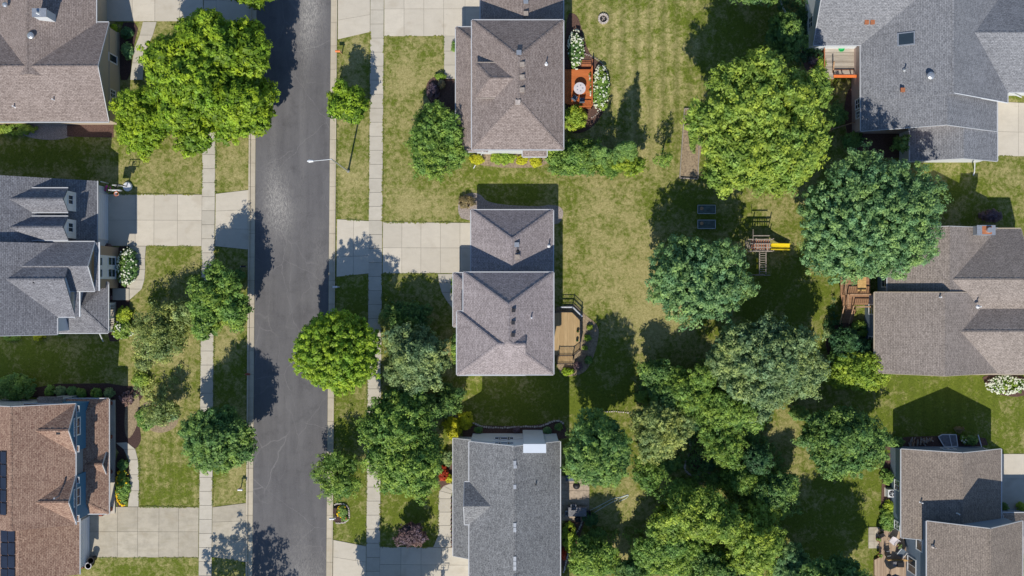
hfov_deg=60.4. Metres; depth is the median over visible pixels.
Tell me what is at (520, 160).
shrub
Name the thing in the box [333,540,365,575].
driveway
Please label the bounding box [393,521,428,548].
tree
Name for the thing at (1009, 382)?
shrub
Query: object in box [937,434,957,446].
window well cover
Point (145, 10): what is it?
driveway
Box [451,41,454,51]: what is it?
shrub
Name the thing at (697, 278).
tree
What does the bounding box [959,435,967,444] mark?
shrub
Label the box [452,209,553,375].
house
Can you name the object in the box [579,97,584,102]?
patio chair
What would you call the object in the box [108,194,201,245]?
driveway
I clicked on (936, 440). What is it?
mulch bed
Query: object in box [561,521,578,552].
shrub
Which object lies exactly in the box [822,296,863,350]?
undergrowth
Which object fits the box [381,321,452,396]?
tree
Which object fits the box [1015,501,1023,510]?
shrub
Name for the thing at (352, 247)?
driveway
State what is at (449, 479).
shrub
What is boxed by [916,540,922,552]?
window
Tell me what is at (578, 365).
shrub
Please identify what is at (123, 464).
shrub
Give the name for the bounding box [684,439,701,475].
garden edging
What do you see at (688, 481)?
shrub
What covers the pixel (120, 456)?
mulch bed
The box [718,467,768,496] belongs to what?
tree
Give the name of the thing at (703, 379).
tree
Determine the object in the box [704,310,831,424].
tree
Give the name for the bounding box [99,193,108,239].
garage door
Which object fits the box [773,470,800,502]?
tree
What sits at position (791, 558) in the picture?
tree
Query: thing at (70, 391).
shrub
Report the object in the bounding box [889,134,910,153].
tree
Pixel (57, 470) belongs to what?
house
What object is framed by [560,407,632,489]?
tree
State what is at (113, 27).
shrub
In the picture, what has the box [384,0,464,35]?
driveway
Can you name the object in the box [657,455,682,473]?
shrub
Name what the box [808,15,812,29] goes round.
window
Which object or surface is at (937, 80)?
house
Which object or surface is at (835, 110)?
shrub
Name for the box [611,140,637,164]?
tree
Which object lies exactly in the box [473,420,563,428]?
garden edging
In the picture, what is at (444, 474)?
shrub
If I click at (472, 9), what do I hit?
driveway
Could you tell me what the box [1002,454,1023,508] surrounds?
driveway
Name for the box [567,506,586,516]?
patio table
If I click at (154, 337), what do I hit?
tree
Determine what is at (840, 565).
tree
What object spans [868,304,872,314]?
window
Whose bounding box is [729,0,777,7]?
tree
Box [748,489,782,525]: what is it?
tree
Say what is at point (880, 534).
patio chair
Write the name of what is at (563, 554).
shrub
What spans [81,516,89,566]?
garage door
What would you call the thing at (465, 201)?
shrub
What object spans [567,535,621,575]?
tree
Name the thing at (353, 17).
driveway
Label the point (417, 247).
driveway
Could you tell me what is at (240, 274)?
shrub
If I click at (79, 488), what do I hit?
window
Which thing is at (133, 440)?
mulch bed
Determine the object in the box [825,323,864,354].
mulch bed
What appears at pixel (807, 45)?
shrub
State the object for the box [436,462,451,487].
soil bed
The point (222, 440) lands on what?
tree
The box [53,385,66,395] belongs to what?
shrub
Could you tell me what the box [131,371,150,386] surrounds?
shrub
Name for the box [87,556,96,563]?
rubbish bin
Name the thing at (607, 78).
garden edging
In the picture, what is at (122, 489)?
shrub
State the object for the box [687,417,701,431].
shrub
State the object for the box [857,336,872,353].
tree
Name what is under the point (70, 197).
window
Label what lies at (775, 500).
tree
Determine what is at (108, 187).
shrub
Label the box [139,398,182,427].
tree
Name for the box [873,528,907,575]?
deck
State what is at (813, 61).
shrub
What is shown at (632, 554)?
tree
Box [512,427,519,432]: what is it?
shrub
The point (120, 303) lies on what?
mulch bed
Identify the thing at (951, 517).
house
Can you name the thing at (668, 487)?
tree
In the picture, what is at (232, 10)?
driveway
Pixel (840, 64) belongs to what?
deck
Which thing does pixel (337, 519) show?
flower bed
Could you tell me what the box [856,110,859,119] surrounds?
window
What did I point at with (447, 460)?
shrub
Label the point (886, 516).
shrub
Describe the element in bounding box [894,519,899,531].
window
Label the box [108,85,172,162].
tree
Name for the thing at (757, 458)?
tree
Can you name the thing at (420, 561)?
driveway
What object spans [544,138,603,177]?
shrub
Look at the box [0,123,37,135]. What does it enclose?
shrub
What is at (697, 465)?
mulch bed
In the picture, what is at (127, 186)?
basketball hoop
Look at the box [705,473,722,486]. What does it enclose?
shrub
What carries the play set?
on the lawn
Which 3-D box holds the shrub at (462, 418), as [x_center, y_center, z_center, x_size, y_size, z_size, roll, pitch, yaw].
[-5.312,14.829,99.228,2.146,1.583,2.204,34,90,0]
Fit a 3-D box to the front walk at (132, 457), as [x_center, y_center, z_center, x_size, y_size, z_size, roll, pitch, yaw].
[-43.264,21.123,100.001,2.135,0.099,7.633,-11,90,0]
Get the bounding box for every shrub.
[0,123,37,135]
[0,372,36,400]
[4,336,20,340]
[33,335,45,340]
[44,384,54,395]
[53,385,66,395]
[66,386,77,395]
[76,388,86,397]
[90,387,102,397]
[103,387,115,397]
[104,184,114,192]
[110,24,117,31]
[111,321,133,339]
[114,470,130,506]
[116,247,138,286]
[116,305,132,323]
[116,459,128,470]
[118,391,133,406]
[120,26,133,39]
[120,41,133,59]
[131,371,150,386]
[134,359,151,371]
[134,407,153,431]
[166,406,179,421]
[228,268,246,279]
[336,505,347,517]
[341,515,348,521]
[377,304,392,330]
[427,83,439,100]
[434,72,446,79]
[438,79,445,89]
[438,465,448,480]
[441,415,461,439]
[441,450,451,466]
[445,474,451,482]
[450,333,455,364]
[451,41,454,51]
[456,411,473,429]
[458,195,476,208]
[469,154,484,164]
[474,426,482,433]
[490,153,516,165]
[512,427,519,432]
[516,155,527,164]
[529,158,542,167]
[543,427,551,433]
[554,423,562,430]
[561,367,574,375]
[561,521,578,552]
[561,548,566,559]
[564,103,587,130]
[567,29,584,69]
[573,361,582,370]
[582,512,598,526]
[584,334,591,341]
[584,355,592,364]
[586,527,607,541]
[587,324,592,329]
[591,65,610,110]
[634,390,649,402]
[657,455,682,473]
[672,477,698,488]
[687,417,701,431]
[688,130,697,153]
[702,457,715,471]
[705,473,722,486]
[739,423,759,445]
[740,495,752,505]
[773,505,789,522]
[788,405,809,420]
[803,32,813,52]
[808,57,817,65]
[813,56,827,69]
[823,326,833,335]
[826,100,848,127]
[840,130,864,148]
[851,320,867,336]
[879,468,893,484]
[879,507,894,531]
[883,499,893,511]
[888,436,904,447]
[954,426,964,433]
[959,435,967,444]
[965,435,978,445]
[977,208,1002,222]
[985,375,1023,394]
[1002,502,1009,510]
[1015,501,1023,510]
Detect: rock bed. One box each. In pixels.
[15,125,67,139]
[458,193,562,223]
[555,304,598,375]
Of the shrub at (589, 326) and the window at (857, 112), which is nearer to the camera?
the window at (857, 112)
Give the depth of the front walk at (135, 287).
99.95 m
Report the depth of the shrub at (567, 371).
99.52 m
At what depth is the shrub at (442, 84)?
99.36 m
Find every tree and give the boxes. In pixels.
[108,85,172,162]
[123,299,192,364]
[136,7,280,158]
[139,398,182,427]
[159,296,194,336]
[176,404,258,475]
[185,259,254,341]
[231,0,274,10]
[288,308,381,396]
[309,449,365,504]
[326,77,371,123]
[353,387,443,505]
[381,300,433,330]
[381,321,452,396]
[381,387,445,420]
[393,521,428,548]
[402,99,468,183]
[433,381,466,419]
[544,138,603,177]
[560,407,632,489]
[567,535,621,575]
[586,143,612,167]
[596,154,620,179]
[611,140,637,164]
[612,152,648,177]
[613,557,646,575]
[628,399,697,464]
[628,537,673,575]
[631,454,668,496]
[634,526,712,575]
[636,357,679,387]
[644,233,760,331]
[646,379,681,408]
[646,484,746,545]
[652,147,672,167]
[656,477,690,502]
[657,365,716,416]
[680,45,835,199]
[687,362,718,390]
[688,547,745,575]
[690,388,732,431]
[697,418,750,470]
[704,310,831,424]
[714,390,768,434]
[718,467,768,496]
[720,504,788,575]
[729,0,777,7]
[741,439,775,474]
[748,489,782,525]
[750,472,797,513]
[763,11,808,62]
[771,540,815,575]
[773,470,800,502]
[790,405,898,481]
[794,551,874,575]
[797,139,953,285]
[824,351,894,394]
[827,350,859,368]
[828,326,861,358]
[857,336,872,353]
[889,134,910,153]
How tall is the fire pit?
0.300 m
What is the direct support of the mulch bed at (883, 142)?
on the lawn
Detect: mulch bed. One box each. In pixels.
[32,383,132,399]
[108,246,136,340]
[116,386,142,452]
[116,453,128,506]
[119,22,137,79]
[426,77,454,111]
[463,421,566,438]
[472,153,546,167]
[561,521,583,569]
[565,13,608,132]
[687,437,708,470]
[801,17,822,72]
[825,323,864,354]
[844,86,898,157]
[881,453,889,524]
[885,435,987,449]
[983,375,1023,396]
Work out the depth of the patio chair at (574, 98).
99.05 m
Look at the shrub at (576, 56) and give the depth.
99.04 m
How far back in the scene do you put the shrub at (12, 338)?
99.58 m
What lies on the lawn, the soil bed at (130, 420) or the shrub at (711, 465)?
the soil bed at (130, 420)
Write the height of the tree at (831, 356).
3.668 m
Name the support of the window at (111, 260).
in the house at (58, 268)
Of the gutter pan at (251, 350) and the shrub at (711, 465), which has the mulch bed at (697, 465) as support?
the shrub at (711, 465)
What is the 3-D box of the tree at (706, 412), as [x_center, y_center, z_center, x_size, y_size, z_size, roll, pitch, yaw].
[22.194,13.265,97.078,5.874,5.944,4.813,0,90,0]
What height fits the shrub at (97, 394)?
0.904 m
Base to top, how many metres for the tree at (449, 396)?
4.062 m
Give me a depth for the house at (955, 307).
94.55 m
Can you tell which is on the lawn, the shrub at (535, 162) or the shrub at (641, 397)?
the shrub at (641, 397)
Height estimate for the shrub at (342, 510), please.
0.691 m
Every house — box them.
[0,0,119,124]
[0,175,122,341]
[0,395,115,575]
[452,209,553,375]
[452,430,560,575]
[455,0,563,167]
[806,0,1023,174]
[865,225,1023,375]
[890,435,1023,575]
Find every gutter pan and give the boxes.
[248,8,256,575]
[326,0,335,575]
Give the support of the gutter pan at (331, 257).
on the lawn
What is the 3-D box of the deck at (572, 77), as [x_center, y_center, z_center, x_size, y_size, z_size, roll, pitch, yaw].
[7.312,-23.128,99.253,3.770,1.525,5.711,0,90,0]
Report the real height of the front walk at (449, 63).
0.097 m
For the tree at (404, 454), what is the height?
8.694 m
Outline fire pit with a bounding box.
[598,13,608,23]
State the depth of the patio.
99.94 m
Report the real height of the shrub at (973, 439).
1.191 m
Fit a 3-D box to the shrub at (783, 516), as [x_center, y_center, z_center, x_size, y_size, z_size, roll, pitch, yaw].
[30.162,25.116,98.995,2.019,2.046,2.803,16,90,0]
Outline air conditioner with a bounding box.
[884,487,893,496]
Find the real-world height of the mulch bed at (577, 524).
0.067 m
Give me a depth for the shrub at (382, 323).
98.84 m
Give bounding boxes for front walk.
[117,442,138,506]
[127,246,145,299]
[130,22,156,79]
[433,484,451,546]
[438,274,451,306]
[444,36,454,78]
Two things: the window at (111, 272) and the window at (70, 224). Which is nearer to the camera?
the window at (70, 224)
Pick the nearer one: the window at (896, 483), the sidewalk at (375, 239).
the window at (896, 483)
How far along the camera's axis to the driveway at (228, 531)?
99.95 m
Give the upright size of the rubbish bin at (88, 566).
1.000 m
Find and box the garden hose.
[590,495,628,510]
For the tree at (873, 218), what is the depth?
89.71 m
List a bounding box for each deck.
[554,307,581,363]
[564,59,592,108]
[823,48,856,80]
[839,276,872,323]
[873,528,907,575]
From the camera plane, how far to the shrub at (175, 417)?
99.63 m
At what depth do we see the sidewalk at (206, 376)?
99.95 m
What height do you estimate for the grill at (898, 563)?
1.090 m
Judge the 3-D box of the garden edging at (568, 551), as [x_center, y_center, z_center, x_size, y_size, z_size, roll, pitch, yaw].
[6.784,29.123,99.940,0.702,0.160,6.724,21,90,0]
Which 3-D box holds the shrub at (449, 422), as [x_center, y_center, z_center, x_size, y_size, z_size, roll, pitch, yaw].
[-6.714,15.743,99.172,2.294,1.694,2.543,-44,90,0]
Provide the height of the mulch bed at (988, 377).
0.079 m
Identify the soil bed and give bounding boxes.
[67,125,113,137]
[125,392,139,437]
[141,401,178,432]
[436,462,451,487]
[681,109,700,177]
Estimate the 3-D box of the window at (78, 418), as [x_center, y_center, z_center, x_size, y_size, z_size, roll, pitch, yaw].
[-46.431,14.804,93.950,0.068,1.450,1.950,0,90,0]
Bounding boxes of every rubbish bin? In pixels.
[85,563,94,568]
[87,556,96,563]
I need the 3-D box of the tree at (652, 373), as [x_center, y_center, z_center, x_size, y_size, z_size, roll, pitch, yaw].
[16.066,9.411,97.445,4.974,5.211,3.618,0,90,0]
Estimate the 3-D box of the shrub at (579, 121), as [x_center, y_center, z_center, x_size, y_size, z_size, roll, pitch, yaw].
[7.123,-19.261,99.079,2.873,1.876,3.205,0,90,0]
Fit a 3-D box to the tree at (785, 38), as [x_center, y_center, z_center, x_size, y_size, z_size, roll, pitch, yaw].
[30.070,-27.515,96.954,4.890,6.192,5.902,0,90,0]
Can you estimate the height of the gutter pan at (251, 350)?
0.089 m
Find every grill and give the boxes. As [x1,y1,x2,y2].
[573,481,579,488]
[891,561,903,566]
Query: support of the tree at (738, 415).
on the lawn
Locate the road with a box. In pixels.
[253,0,330,575]
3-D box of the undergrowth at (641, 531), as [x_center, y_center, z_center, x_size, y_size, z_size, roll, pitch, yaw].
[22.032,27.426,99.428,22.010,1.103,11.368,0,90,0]
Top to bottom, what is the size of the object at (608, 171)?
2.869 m
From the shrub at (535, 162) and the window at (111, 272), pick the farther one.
the shrub at (535, 162)
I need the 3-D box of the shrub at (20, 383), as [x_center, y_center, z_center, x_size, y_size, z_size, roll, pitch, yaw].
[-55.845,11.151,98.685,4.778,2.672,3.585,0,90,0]
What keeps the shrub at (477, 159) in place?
on the mulch bed at (487, 161)
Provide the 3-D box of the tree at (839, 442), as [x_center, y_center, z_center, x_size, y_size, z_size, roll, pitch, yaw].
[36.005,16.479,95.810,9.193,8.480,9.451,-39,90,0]
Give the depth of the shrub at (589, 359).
99.55 m
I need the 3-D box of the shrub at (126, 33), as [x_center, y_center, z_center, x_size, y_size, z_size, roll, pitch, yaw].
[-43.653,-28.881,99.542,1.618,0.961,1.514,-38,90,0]
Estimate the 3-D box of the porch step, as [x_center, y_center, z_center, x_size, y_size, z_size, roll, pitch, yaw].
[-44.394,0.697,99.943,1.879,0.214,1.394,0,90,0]
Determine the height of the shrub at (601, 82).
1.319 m
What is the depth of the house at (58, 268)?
92.93 m
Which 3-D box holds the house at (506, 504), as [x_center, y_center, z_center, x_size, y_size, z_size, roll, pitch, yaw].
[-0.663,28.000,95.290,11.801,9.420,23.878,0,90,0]
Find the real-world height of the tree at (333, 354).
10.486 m
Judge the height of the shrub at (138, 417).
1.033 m
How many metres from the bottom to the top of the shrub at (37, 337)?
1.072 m
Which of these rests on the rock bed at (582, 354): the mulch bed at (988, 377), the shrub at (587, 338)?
the shrub at (587, 338)
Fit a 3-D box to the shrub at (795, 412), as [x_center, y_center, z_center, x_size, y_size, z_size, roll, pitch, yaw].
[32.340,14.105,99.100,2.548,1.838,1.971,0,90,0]
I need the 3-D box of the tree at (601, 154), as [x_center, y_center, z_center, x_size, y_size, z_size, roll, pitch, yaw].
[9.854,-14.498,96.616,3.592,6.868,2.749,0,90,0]
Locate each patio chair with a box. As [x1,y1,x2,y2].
[571,94,578,101]
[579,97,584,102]
[876,530,885,538]
[884,550,890,556]
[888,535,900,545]
[895,548,908,558]
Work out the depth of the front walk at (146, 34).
99.95 m
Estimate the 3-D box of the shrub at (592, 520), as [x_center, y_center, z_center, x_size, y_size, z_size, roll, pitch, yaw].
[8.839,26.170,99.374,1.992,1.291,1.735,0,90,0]
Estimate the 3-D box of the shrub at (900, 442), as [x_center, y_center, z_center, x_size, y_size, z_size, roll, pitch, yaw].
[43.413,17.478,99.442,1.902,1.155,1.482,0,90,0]
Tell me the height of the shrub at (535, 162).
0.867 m
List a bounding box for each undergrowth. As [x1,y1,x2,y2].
[131,323,183,402]
[609,480,785,575]
[637,357,802,517]
[777,0,825,65]
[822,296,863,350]
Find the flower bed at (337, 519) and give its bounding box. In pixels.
[333,504,349,522]
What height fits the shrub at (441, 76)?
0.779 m
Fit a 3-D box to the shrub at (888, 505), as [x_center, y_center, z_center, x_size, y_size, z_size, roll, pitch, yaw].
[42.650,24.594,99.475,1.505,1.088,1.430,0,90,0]
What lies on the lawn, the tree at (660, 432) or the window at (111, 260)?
the tree at (660, 432)
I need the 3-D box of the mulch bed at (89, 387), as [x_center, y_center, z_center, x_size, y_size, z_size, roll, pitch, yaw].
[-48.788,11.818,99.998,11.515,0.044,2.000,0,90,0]
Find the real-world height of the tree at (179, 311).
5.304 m
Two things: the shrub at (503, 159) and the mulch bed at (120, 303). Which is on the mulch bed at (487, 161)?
the shrub at (503, 159)
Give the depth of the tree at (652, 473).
95.91 m
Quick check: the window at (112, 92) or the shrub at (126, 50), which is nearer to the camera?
the window at (112, 92)
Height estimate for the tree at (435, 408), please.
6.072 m
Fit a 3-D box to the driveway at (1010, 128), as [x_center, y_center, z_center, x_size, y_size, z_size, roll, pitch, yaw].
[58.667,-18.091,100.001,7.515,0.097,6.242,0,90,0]
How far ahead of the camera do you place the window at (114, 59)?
98.38 m
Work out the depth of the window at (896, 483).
98.18 m
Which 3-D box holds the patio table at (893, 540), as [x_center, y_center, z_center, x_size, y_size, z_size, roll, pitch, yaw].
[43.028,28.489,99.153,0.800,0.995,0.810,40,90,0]
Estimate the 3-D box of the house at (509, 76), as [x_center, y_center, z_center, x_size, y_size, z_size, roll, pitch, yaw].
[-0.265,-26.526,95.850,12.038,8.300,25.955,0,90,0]
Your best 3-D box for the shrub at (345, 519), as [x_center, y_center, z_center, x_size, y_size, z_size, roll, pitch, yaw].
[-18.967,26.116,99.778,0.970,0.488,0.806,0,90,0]
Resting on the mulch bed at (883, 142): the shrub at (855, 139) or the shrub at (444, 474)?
the shrub at (855, 139)
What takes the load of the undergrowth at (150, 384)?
on the lawn
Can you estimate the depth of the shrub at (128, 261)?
99.09 m
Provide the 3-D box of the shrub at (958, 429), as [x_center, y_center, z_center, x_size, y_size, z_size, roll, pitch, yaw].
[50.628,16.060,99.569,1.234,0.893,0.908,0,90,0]
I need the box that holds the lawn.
[0,0,1023,575]
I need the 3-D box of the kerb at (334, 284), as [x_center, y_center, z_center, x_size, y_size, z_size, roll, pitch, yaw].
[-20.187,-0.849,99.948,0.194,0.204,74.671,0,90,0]
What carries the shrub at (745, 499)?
on the lawn
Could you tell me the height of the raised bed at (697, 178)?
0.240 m
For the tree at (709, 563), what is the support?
on the lawn
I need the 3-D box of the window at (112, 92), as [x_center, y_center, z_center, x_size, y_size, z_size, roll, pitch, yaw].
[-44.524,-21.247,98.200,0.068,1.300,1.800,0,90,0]
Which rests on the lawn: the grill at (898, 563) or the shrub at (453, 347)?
the shrub at (453, 347)
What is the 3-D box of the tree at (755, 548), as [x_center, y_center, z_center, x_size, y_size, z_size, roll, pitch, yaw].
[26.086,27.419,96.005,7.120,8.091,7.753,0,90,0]
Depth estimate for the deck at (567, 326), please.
99.10 m
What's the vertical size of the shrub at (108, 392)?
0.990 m
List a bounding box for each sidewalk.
[199,0,216,575]
[366,0,383,575]
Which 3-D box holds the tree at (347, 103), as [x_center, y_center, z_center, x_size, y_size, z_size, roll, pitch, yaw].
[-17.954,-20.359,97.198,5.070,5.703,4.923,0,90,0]
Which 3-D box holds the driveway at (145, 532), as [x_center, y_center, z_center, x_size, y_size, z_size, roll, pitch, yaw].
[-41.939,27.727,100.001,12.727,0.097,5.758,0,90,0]
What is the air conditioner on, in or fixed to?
on the lawn
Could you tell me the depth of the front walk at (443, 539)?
99.96 m
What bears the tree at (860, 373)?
on the lawn
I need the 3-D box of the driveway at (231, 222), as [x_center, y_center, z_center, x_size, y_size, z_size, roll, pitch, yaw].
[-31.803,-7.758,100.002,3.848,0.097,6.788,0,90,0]
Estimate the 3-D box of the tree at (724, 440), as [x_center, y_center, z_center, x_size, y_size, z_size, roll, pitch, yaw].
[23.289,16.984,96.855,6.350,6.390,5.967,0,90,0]
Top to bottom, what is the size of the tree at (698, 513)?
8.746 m
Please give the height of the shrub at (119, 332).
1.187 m
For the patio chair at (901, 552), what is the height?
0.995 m
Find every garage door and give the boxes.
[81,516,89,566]
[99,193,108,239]
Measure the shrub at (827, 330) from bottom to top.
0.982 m
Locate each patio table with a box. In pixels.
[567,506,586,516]
[574,82,585,93]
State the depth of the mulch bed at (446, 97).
99.96 m
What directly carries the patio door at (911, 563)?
in the house at (951, 517)
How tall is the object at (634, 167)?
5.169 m
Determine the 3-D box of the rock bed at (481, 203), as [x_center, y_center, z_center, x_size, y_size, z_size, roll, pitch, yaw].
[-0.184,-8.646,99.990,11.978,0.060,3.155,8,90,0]
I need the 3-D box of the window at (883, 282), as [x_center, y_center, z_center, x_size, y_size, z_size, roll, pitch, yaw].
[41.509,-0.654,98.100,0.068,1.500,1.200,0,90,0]
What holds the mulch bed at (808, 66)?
on the lawn
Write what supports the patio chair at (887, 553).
on the deck at (882, 566)
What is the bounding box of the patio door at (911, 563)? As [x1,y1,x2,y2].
[907,554,915,575]
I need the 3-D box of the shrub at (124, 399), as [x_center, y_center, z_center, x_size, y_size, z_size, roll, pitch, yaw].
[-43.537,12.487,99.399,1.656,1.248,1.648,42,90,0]
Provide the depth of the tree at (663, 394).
95.77 m
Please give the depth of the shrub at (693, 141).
99.37 m
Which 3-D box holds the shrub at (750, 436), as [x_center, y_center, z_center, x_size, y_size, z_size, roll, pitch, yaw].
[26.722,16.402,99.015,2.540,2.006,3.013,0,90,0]
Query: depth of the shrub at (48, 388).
99.34 m
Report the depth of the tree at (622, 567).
96.52 m
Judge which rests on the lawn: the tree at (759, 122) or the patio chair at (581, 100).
the tree at (759, 122)
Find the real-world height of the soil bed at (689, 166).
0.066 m
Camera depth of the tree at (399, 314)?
97.92 m
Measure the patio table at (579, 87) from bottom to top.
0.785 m
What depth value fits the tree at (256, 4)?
95.48 m
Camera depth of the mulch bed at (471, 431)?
99.97 m
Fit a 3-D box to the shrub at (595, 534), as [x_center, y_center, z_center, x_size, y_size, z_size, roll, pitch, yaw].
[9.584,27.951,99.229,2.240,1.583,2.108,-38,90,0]
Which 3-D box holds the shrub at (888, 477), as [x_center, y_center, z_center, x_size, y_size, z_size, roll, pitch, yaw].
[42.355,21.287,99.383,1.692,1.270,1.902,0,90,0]
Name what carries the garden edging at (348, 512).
on the lawn
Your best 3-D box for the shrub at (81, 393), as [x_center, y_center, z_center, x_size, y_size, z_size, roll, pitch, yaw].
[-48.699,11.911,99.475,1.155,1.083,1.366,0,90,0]
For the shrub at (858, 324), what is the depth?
99.17 m
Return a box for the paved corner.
[868,527,879,547]
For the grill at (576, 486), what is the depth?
98.98 m
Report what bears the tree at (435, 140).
on the lawn
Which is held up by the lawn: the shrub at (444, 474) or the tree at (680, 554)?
the tree at (680, 554)
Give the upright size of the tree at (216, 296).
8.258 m
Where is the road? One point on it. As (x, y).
(291, 301)
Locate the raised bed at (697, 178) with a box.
[679,108,698,179]
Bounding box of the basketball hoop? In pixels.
[109,182,131,195]
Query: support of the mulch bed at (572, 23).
on the lawn
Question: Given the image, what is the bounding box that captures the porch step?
[113,288,128,299]
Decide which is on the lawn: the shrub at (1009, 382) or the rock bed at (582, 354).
the rock bed at (582, 354)
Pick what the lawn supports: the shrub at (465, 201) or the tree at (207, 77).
the tree at (207, 77)
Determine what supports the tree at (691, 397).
on the lawn
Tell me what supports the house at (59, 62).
on the lawn
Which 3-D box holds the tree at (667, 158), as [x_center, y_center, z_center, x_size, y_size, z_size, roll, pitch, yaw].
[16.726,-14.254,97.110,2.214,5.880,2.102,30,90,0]
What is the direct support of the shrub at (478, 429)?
on the mulch bed at (471, 431)
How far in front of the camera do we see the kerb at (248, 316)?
99.85 m
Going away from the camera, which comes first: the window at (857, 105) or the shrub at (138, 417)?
the window at (857, 105)
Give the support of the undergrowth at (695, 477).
on the lawn
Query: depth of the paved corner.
99.94 m
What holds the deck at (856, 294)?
on the lawn
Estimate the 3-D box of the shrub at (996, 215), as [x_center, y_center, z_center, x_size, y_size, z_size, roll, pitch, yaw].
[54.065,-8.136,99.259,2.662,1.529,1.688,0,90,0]
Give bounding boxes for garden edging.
[334,503,349,523]
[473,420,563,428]
[563,521,582,572]
[584,53,609,118]
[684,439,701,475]
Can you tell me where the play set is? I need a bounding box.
[745,235,790,275]
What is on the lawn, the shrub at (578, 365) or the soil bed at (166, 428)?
the soil bed at (166, 428)
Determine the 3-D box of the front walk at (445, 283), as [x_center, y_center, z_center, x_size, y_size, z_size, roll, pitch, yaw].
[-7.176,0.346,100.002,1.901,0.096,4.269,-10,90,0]
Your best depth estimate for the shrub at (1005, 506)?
99.25 m
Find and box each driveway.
[89,507,198,556]
[107,0,202,20]
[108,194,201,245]
[212,503,245,561]
[215,190,248,248]
[217,0,249,20]
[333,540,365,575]
[337,219,368,276]
[338,0,369,38]
[380,547,467,575]
[383,222,469,272]
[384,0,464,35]
[465,0,480,25]
[998,102,1023,155]
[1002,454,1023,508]
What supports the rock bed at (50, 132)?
on the lawn
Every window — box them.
[68,194,73,205]
[68,222,73,232]
[73,417,80,436]
[73,486,80,507]
[108,52,117,65]
[108,257,115,265]
[108,269,115,276]
[110,88,115,101]
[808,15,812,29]
[855,98,859,110]
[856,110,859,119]
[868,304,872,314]
[881,277,885,287]
[894,479,899,491]
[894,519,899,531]
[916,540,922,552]
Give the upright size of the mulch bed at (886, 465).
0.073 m
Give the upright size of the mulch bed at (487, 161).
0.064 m
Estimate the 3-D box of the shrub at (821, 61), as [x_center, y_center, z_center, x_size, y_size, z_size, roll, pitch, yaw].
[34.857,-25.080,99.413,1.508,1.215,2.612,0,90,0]
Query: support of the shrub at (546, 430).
on the mulch bed at (471, 431)
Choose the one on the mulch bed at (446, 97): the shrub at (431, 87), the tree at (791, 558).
the shrub at (431, 87)
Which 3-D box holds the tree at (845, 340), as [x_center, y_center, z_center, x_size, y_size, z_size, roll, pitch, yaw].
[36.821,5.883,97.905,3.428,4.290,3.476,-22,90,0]
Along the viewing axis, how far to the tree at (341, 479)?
96.47 m
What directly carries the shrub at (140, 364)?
on the lawn
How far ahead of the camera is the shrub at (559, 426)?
99.49 m
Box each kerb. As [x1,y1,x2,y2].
[245,8,251,575]
[331,0,337,575]
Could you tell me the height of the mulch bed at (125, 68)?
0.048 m
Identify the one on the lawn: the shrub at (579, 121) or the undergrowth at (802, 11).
the undergrowth at (802, 11)
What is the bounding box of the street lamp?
[307,159,349,172]
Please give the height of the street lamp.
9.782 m
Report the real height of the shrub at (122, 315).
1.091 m

